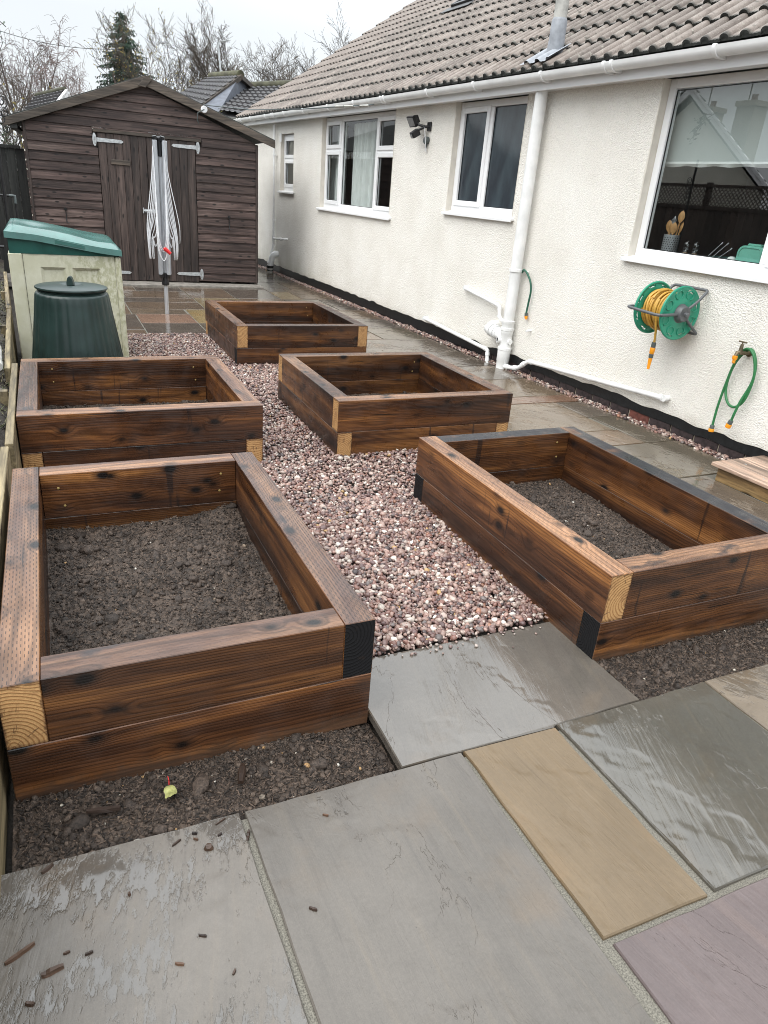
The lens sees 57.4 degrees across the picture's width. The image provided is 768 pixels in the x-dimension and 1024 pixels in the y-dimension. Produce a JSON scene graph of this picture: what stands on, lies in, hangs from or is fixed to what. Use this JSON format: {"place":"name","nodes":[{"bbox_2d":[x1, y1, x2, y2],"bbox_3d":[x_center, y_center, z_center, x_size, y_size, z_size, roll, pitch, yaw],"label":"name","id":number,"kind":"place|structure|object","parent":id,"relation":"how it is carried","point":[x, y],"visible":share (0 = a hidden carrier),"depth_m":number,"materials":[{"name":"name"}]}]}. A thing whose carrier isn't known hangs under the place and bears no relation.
{"place":"outdoors","nodes":[
{"label":"outdoors","id":0,"kind":"place"},
{"bbox_2d":[0,259,8,446],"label":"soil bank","id":1,"kind":"structure","parent":0,"point":[3,385],"depth_m":4.87,"materials":[{"name":"brown soil"}]},
{"bbox_2d":[0,346,2,370],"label":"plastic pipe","id":2,"kind":"object","parent":1,"relation":"on","point":[1,364],"visible":1,"depth_m":4.33,"materials":[{"name":"white plastic"}]},
{"bbox_2d":[0,95,9,222],"bbox_3d":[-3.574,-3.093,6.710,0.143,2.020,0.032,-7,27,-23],"label":"shrub","id":3,"kind":"object","parent":1,"relation":"on","point":[4,190],"visible":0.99,"depth_m":6.64,"materials":[{"name":"plant"}]},
{"bbox_2d":[0,194,18,247],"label":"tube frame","id":4,"kind":"object","parent":1,"relation":"on","point":[16,208],"visible":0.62,"depth_m":7.92,"materials":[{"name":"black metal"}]},
{"bbox_2d":[1,31,114,49],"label":"overhead cable","id":5,"kind":"object","parent":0,"point":[53,44],"visible":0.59,"depth_m":45.85,"materials":[{"name":"black rubber"}]},
{"bbox_2d":[3,170,397,873],"bbox_3d":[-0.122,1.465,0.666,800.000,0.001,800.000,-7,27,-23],"label":"ground","id":6,"kind":"structure","parent":0,"point":[9,822],"depth_m":1.99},
{"bbox_2d":[0,272,22,895],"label":"timber edging","id":7,"kind":"object","parent":6,"relation":"on","point":[10,456],"visible":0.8,"depth_m":3.16,"materials":[{"name":"brown wood"}]},
{"bbox_2d":[0,124,31,210],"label":"shrub","id":8,"kind":"object","parent":6,"relation":"on","point":[5,140],"visible":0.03,"depth_m":12.09,"materials":[{"name":"brown plant"}]},
{"bbox_2d":[0,144,32,272],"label":"fence","id":9,"kind":"object","parent":6,"relation":"on","point":[12,174],"visible":0.51,"depth_m":10.04,"materials":[{"name":"brown wood"}]},
{"bbox_2d":[2,83,57,147],"bbox_3d":[-10.537,-11.371,22.177,2.487,3.804,2.734,-7,27,-23],"label":"shrub","id":10,"kind":"object","parent":6,"relation":"on","point":[13,109],"visible":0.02,"depth_m":21.17,"materials":[{"name":"brown plant"}]},
{"bbox_2d":[0,24,64,148],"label":"bare tree","id":11,"kind":"object","parent":6,"relation":"on","point":[21,108],"visible":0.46,"depth_m":22.07,"materials":[{"name":"brown plant"}]},
{"bbox_2d":[0,15,87,148],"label":"birch","id":12,"kind":"object","parent":6,"relation":"on","point":[44,70],"visible":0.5,"depth_m":26.57,"materials":[{"name":"plant"}]},
{"bbox_2d":[21,86,67,215],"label":"house","id":13,"kind":"structure","parent":6,"relation":"on","point":[45,97],"depth_m":18.15,"materials":[{"name":"tile"}]},
{"bbox_2d":[19,36,88,108],"bbox_3d":[-13.778,-16.693,30.212,3.392,6.334,2.903,-7,27,-23],"label":"birch","id":14,"kind":"object","parent":6,"relation":"on","point":[74,70],"visible":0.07,"depth_m":29.48,"materials":[{"name":"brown plant"}]},
{"bbox_2d":[2,33,115,106],"bbox_3d":[-10.938,-13.396,24.575,4.133,5.444,1.593,-7,27,-23],"label":"bare tree","id":15,"kind":"object","parent":6,"relation":"on","point":[71,87],"visible":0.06,"depth_m":23.52,"materials":[{"name":"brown plant"}]},
{"bbox_2d":[95,11,158,133],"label":"conifer","id":16,"kind":"object","parent":6,"relation":"on","point":[128,45],"visible":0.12,"depth_m":43.99,"materials":[{"name":"green plant"}]},
{"bbox_2d":[7,273,263,288],"bbox_3d":[-4.155,-3.923,11.586,3.670,0.072,2.865,-7,27,-23],"label":"concrete base","id":17,"kind":"object","parent":6,"relation":"on","point":[199,284],"visible":0.16,"depth_m":10.81,"materials":[{"name":"grey concrete"}]},
{"bbox_2d":[1,75,274,283],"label":"shed","id":18,"kind":"structure","parent":17,"relation":"on","point":[86,172],"depth_m":10.13,"materials":[{"name":"brown wood"}]},
{"bbox_2d":[97,132,155,280],"bbox_3d":[-3.704,-4.401,10.245,0.731,1.954,0.043,-5,26,-21],"label":"door","id":19,"kind":"structure","parent":18,"relation":"in","point":[120,159],"depth_m":10.17,"materials":[{"name":"brown wood"}]},
{"bbox_2d":[146,137,198,281],"bbox_3d":[-3.138,-4.460,10.479,0.672,1.953,0.021,-6,26,-22],"label":"door","id":20,"kind":"structure","parent":18,"relation":"in","point":[181,172],"depth_m":10.48,"materials":[{"name":"brown wood"}]},
{"bbox_2d":[197,104,373,122],"bbox_3d":[-1.362,-5.260,9.293,2.982,0.275,0.133,18,28,27],"label":"line pulley","id":21,"kind":"object","parent":18,"relation":"attached to","point":[204,109],"visible":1,"depth_m":9.18,"materials":[{"name":"white plastic"}]},
{"bbox_2d":[84,2,200,130],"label":"bare tree","id":22,"kind":"object","parent":6,"relation":"on","point":[121,54],"visible":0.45,"depth_m":42.09,"materials":[{"name":"grey twig"},{"name":"bark"}]},
{"bbox_2d":[12,723,394,871],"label":"soil","id":23,"kind":"structure","parent":6,"relation":"on","point":[53,827],"depth_m":1.93,"materials":[{"name":"soil"}]},
{"bbox_2d":[86,805,120,813],"bbox_3d":[-0.735,0.778,1.838,0.086,0.010,0.018,-1,25,-12],"label":"bark chip","id":24,"kind":"object","parent":23,"relation":"on","point":[100,810],"visible":1,"depth_m":1.83,"materials":[{"name":"brown wood"}]},
{"bbox_2d":[164,776,176,797],"bbox_3d":[-0.587,0.753,1.920,0.034,0.010,0.074,-7,27,-23],"label":"fallen leaf","id":25,"kind":"object","parent":23,"relation":"on","point":[170,790],"visible":1,"depth_m":1.91,"materials":[{"name":"yellow plant"}]},
{"bbox_2d":[238,763,245,783],"bbox_3d":[-0.402,0.737,1.982,0.025,0.012,0.070,2,25,-7],"label":"bark chip","id":26,"kind":"object","parent":23,"relation":"on","point":[241,773],"visible":1,"depth_m":1.98,"materials":[{"name":"brown wood"}]},
{"bbox_2d":[164,30,264,116],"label":"bare tree","id":27,"kind":"object","parent":6,"relation":"on","point":[186,64],"visible":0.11,"depth_m":44.58,"materials":[{"name":"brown plant"}]},
{"bbox_2d":[178,31,252,90],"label":"bare tree","id":28,"kind":"object","parent":6,"relation":"on","point":[209,63],"visible":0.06,"depth_m":49.36,"materials":[{"name":"brown plant"}]},
{"bbox_2d":[150,0,295,116],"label":"bare tree","id":29,"kind":"object","parent":6,"relation":"on","point":[209,57],"visible":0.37,"depth_m":40.98,"materials":[{"name":"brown plant"}]},
{"bbox_2d":[179,70,291,118],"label":"outbuilding","id":30,"kind":"structure","parent":6,"relation":"on","point":[235,88],"depth_m":15.16,"materials":[{"name":"tile"}]},
{"bbox_2d":[217,38,229,70],"bbox_3d":[-3.884,-10.826,16.976,0.569,1.030,0.209,22,30,33],"label":"tv aerial","id":31,"kind":"object","parent":30,"relation":"on","point":[222,41],"visible":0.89,"depth_m":16.92,"materials":[{"name":"metal"}]},
{"bbox_2d":[228,34,309,81],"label":"bare tree","id":32,"kind":"object","parent":6,"relation":"on","point":[270,72],"visible":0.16,"depth_m":48.14,"materials":[{"name":"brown plant"}]},
{"bbox_2d":[241,33,306,81],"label":"bare tree","id":33,"kind":"object","parent":6,"relation":"on","point":[257,70],"visible":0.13,"depth_m":47.96,"materials":[{"name":"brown plant"}]},
{"bbox_2d":[282,39,330,73],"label":"bare tree","id":34,"kind":"object","parent":6,"relation":"on","point":[309,66],"visible":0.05,"depth_m":49.49,"materials":[{"name":"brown plant"}]},
{"bbox_2d":[305,1,349,62],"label":"bare tree","id":35,"kind":"object","parent":6,"relation":"on","point":[345,38],"visible":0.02,"depth_m":47.88,"materials":[{"name":"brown plant"}]},
{"bbox_2d":[233,0,767,458],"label":"bungalow","id":36,"kind":"object","parent":6,"relation":"on","point":[656,117],"visible":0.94,"depth_m":6.62,"materials":[{"name":"paint"}]},
{"bbox_2d":[266,124,287,272],"bbox_3d":[-1.918,-5.538,12.552,0.237,2.495,0.742,-7,27,-23],"label":"drain pipe","id":37,"kind":"object","parent":36,"relation":"attached to","point":[270,261],"visible":0.99,"depth_m":12.95,"materials":[{"name":"white plastic"}]},
{"bbox_2d":[277,134,293,193],"bbox_3d":[-1.637,-6.016,12.141,0.164,0.924,0.800,-8,27,-25],"label":"window","id":38,"kind":"structure","parent":36,"relation":"in","point":[288,159],"depth_m":12.27,"materials":[{"name":"white plastic"}]},
{"bbox_2d":[316,111,395,220],"bbox_3d":[-0.393,-4.860,9.839,0.164,1.274,2.600,-8,27,-25],"label":"window","id":39,"kind":"structure","parent":36,"relation":"in","point":[386,151],"depth_m":10.09,"materials":[{"name":"white plastic"}]},
{"bbox_2d":[406,115,431,151],"bbox_3d":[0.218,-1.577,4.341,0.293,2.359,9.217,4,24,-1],"label":"floodlight","id":40,"kind":"object","parent":36,"relation":"attached to","point":[413,120],"visible":1,"depth_m":7.97,"materials":[{"name":"black plastic"}]},
{"bbox_2d":[422,316,489,362],"bbox_3d":[0.793,-1.961,7.923,0.081,0.238,1.524,-7,27,-23],"label":"waste pipe","id":41,"kind":"object","parent":36,"relation":"attached to","point":[484,348],"visible":1,"depth_m":7.76,"materials":[{"name":"white plastic"}]},
{"bbox_2d":[463,286,502,321],"bbox_3d":[1.042,-2.176,7.336,0.074,0.253,0.890,-6,26,-22],"label":"waste pipe","id":42,"kind":"object","parent":36,"relation":"attached to","point":[494,303],"visible":0.96,"depth_m":7.24,"materials":[{"name":"white plastic"}]},
{"bbox_2d":[441,96,527,221],"bbox_3d":[1.046,-3.589,7.158,0.164,1.096,1.345,-8,27,-25],"label":"window","id":43,"kind":"structure","parent":36,"relation":"in","point":[490,131],"depth_m":7.17,"materials":[{"name":"white plastic"}]},
{"bbox_2d":[484,90,547,368],"bbox_3d":[1.231,-2.625,6.734,0.192,2.440,0.465,-7,27,-23],"label":"soil pipe","id":44,"kind":"object","parent":36,"relation":"attached to","point":[502,335],"visible":1,"depth_m":6.59,"materials":[{"name":"white plastic"}]},
{"bbox_2d":[522,269,531,319],"bbox_3d":[1.351,-2.092,6.744,0.036,0.452,0.186,-11,29,-31],"label":"hose offcut","id":45,"kind":"object","parent":44,"relation":"hanging from","point":[528,302],"visible":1,"depth_m":6.69,"materials":[{"name":"green plastic"}]},
{"bbox_2d":[520,0,570,64],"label":"vent stack","id":46,"kind":"object","parent":36,"relation":"on","point":[556,46],"visible":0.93,"depth_m":5.96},
{"bbox_2d":[503,359,670,401],"bbox_3d":[1.683,-1.185,6.265,0.086,0.283,2.129,-8,27,-26],"label":"waste pipe","id":47,"kind":"object","parent":36,"relation":"attached to","point":[662,397],"visible":1,"depth_m":6.04,"materials":[{"name":"white plastic"}]},
{"bbox_2d":[627,281,708,368],"bbox_3d":[2.021,-1.349,5.102,0.430,0.601,0.391,-7,27,-23],"label":"hose reel","id":48,"kind":"object","parent":36,"relation":"attached to","point":[665,308],"visible":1,"depth_m":5.01,"materials":[{"name":"green plastic"}]},
{"bbox_2d":[661,234,679,251],"bbox_3d":[2.234,-2.092,5.478,0.122,0.137,0.122,-7,27,-23],"label":"utensil holder","id":49,"kind":"object","parent":36,"relation":"on","point":[670,242],"visible":0.96,"depth_m":5.43,"materials":[{"name":"metal"}]},
{"bbox_2d":[666,220,671,234],"bbox_3d":[2.223,-2.171,5.501,0.020,0.221,0.061,-7,27,-23],"label":"wooden spoon","id":50,"kind":"object","parent":49,"relation":"in","point":[668,224],"visible":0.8,"depth_m":5.48,"materials":[{"name":"brown wood"}]},
{"bbox_2d":[670,222,676,234],"bbox_3d":[2.227,-2.128,5.423,0.031,0.208,0.045,-7,27,-23],"label":"wooden spoon","id":51,"kind":"object","parent":49,"relation":"in","point":[673,229],"visible":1,"depth_m":5.39,"materials":[{"name":"brown wood"}]},
{"bbox_2d":[675,211,684,234],"bbox_3d":[2.264,-2.161,5.397,0.016,0.294,0.060,-11,29,-30],"label":"wooden spoon","id":52,"kind":"object","parent":49,"relation":"in","point":[681,216],"visible":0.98,"depth_m":5.36,"materials":[{"name":"brown wood"}]},
{"bbox_2d":[678,221,683,234],"bbox_3d":[2.276,-2.128,5.419,0.026,0.219,0.056,-7,27,-23],"label":"wooden spoon","id":53,"kind":"object","parent":49,"relation":"in","point":[681,227],"visible":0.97,"depth_m":5.38,"materials":[{"name":"brown wood"}]},
{"bbox_2d":[620,69,767,283],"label":"window","id":54,"kind":"structure","parent":36,"relation":"in","point":[736,269],"depth_m":5.11,"materials":[{"name":"white plastic"}]},
{"bbox_2d":[732,340,751,362],"bbox_3d":[2.418,-1.077,4.734,0.130,0.150,0.061,-4,26,-18],"label":"garden tap","id":55,"kind":"object","parent":36,"relation":"attached to","point":[740,351],"visible":0.94,"depth_m":4.72,"materials":[{"name":"gold metal"}]},
{"bbox_2d":[708,347,756,431],"bbox_3d":[2.408,-0.820,4.828,0.072,0.625,0.239,-7,27,-23],"label":"garden hose","id":56,"kind":"object","parent":55,"relation":"hanging from","point":[729,423],"visible":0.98,"depth_m":4.82,"materials":[{"name":"green plastic"}]},
{"bbox_2d":[596,619,767,700],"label":"soil","id":57,"kind":"structure","parent":6,"relation":"on","point":[643,674],"depth_m":2.68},
{"bbox_2d":[0,0,415,144],"label":"sky","id":58,"kind":"structure","parent":0,"point":[247,20],"materials":[{"name":"white"}]},
{"bbox_2d":[0,267,767,1023],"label":"paving","id":59,"kind":"structure","parent":0,"point":[548,823],"depth_m":1.75,"materials":[{"name":"stone"}]},
{"bbox_2d":[4,941,34,965],"bbox_3d":[-0.771,0.935,1.487,0.012,0.007,0.064,23,30,34],"label":"bark chip","id":60,"kind":"object","parent":59,"relation":"on","point":[18,954],"visible":1,"depth_m":1.48,"materials":[{"name":"brown wood"}]},
{"bbox_2d":[25,1001,34,1006],"bbox_3d":[-0.707,0.980,1.399,0.018,0.007,0.010,6,24,3],"label":"bark chip","id":61,"kind":"object","parent":59,"relation":"on","point":[29,1003],"visible":1,"depth_m":1.40,"materials":[{"name":"brown wood"}]},
{"bbox_2d":[41,862,53,874],"bbox_3d":[-0.802,0.849,1.671,0.011,0.008,0.033,18,28,27],"label":"bark chip","id":62,"kind":"object","parent":59,"relation":"on","point":[47,868],"visible":1,"depth_m":1.67,"materials":[{"name":"brown wood"}]},
{"bbox_2d":[41,963,63,978],"bbox_3d":[-0.690,0.953,1.459,0.044,0.009,0.016,-11,29,-31],"label":"bark chip","id":63,"kind":"object","parent":59,"relation":"on","point":[50,971],"visible":1,"depth_m":1.46,"materials":[{"name":"brown wood"}]},
{"bbox_2d":[85,950,92,955],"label":"bark chip","id":64,"kind":"object","parent":59,"relation":"on","point":[90,952],"visible":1,"depth_m":1.50,"materials":[{"name":"brown wood"}]},
{"bbox_2d":[147,135,179,313],"bbox_3d":[-2.535,-3.259,8.080,0.378,1.908,0.336,19,28,28],"label":"rotary airer","id":65,"kind":"object","parent":59,"relation":"on","point":[160,174],"visible":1,"depth_m":7.98,"materials":[{"name":"metal"}]},
{"bbox_2d":[172,839,180,846],"bbox_3d":[-0.522,0.831,1.763,0.006,0.006,0.026,21,29,32],"label":"bark chip","id":66,"kind":"object","parent":59,"relation":"on","point":[176,842],"visible":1,"depth_m":1.76,"materials":[{"name":"brown wood"}]},
{"bbox_2d":[175,962,183,965],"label":"bark chip","id":67,"kind":"object","parent":59,"relation":"on","point":[179,963],"visible":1,"depth_m":1.49,"materials":[{"name":"brown wood"}]},
{"bbox_2d":[204,843,213,850],"bbox_3d":[-0.438,0.837,1.755,0.024,0.013,0.018,0,25,-9],"label":"bark chip","id":68,"kind":"object","parent":59,"relation":"on","point":[208,847],"visible":1,"depth_m":1.75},
{"bbox_2d":[246,829,249,840],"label":"bark chip","id":69,"kind":"object","parent":59,"relation":"on","point":[248,835],"visible":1,"depth_m":1.80,"materials":[{"name":"wood"}]},
{"bbox_2d":[309,906,316,911],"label":"bark chip","id":70,"kind":"object","parent":59,"relation":"on","point":[313,908],"visible":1,"depth_m":1.63,"materials":[{"name":"brown wood"}]},
{"bbox_2d":[711,455,767,503],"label":"deck step","id":71,"kind":"object","parent":59,"relation":"on","point":[748,476],"visible":1,"depth_m":4.43,"materials":[{"name":"wood"}]},
{"bbox_2d":[127,264,734,657],"bbox_3d":[-1.675,-2.223,8.309,4.506,0.008,13.006,-7,27,-23],"label":"gravel bedding","id":72,"kind":"object","parent":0,"point":[461,638],"depth_m":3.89,"materials":[{"name":"grey gravel"}]},
{"bbox_2d":[3,218,128,358],"bbox_3d":[-2.756,-1.948,6.122,0.841,1.089,1.104,-7,27,-23],"label":"storage box","id":73,"kind":"object","parent":72,"relation":"on","point":[40,252],"visible":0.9,"depth_m":5.60,"materials":[{"name":"beige plastic"}]},
{"bbox_2d":[32,276,123,358],"bbox_3d":[-2.288,-1.330,5.217,0.708,0.808,0.708,-7,27,-23],"label":"compost bin","id":74,"kind":"object","parent":72,"relation":"on","point":[73,318],"visible":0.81,"depth_m":4.98,"materials":[{"name":"green plastic"}]},
{"bbox_2d":[16,355,262,467],"bbox_3d":[-1.552,-0.629,4.400,1.275,0.402,1.287,-7,27,-23],"label":"raised bed","id":75,"kind":"object","parent":72,"relation":"on","point":[227,418],"visible":0.95,"depth_m":4.01,"materials":[{"name":"brown wood"}]},
{"bbox_2d":[43,399,207,409],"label":"soil","id":76,"kind":"structure","parent":75,"relation":"in","point":[109,405],"depth_m":4.82,"materials":[{"name":"brown soil"}]},
{"bbox_2d":[0,452,375,801],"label":"raised bed","id":77,"kind":"object","parent":72,"relation":"on","point":[74,720],"visible":0.94,"depth_m":2.05,"materials":[{"name":"brown wood"}]},
{"bbox_2d":[46,502,291,654],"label":"soil","id":78,"kind":"structure","parent":77,"relation":"in","point":[132,582],"depth_m":2.72,"materials":[{"name":"brown soil"}]},
{"bbox_2d":[205,300,367,366],"bbox_3d":[-1.032,-1.821,7.116,1.263,0.401,1.439,-7,27,-23],"label":"raised bed","id":79,"kind":"object","parent":72,"relation":"on","point":[252,332],"visible":0.92,"depth_m":6.65,"materials":[{"name":"brown wood"}]},
{"bbox_2d":[278,352,512,458],"bbox_3d":[0.023,-0.816,5.100,1.259,0.401,1.298,-7,27,-23],"label":"raised bed","id":80,"kind":"object","parent":72,"relation":"on","point":[316,389],"visible":0.91,"depth_m":4.71,"materials":[{"name":"brown wood"}]},
{"bbox_2d":[347,391,415,395],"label":"soil","id":81,"kind":"structure","parent":80,"relation":"in","point":[368,394],"depth_m":5.63,"materials":[{"name":"brown soil"}]},
{"bbox_2d":[413,426,767,660],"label":"raised bed","id":82,"kind":"object","parent":72,"relation":"on","point":[708,575],"visible":0.91,"depth_m":3.00,"materials":[{"name":"brown wood"}]},
{"bbox_2d":[506,478,673,559],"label":"soil","id":83,"kind":"structure","parent":82,"relation":"in","point":[603,528],"depth_m":3.64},
{"bbox_2d":[735,243,763,262],"bbox_3d":[2.603,-1.799,4.905,0.152,0.135,0.224,-7,27,-23],"label":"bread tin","id":84,"kind":"object","parent":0,"point":[751,253],"visible":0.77,"depth_m":4.87,"materials":[{"name":"green metal"}]}
]}

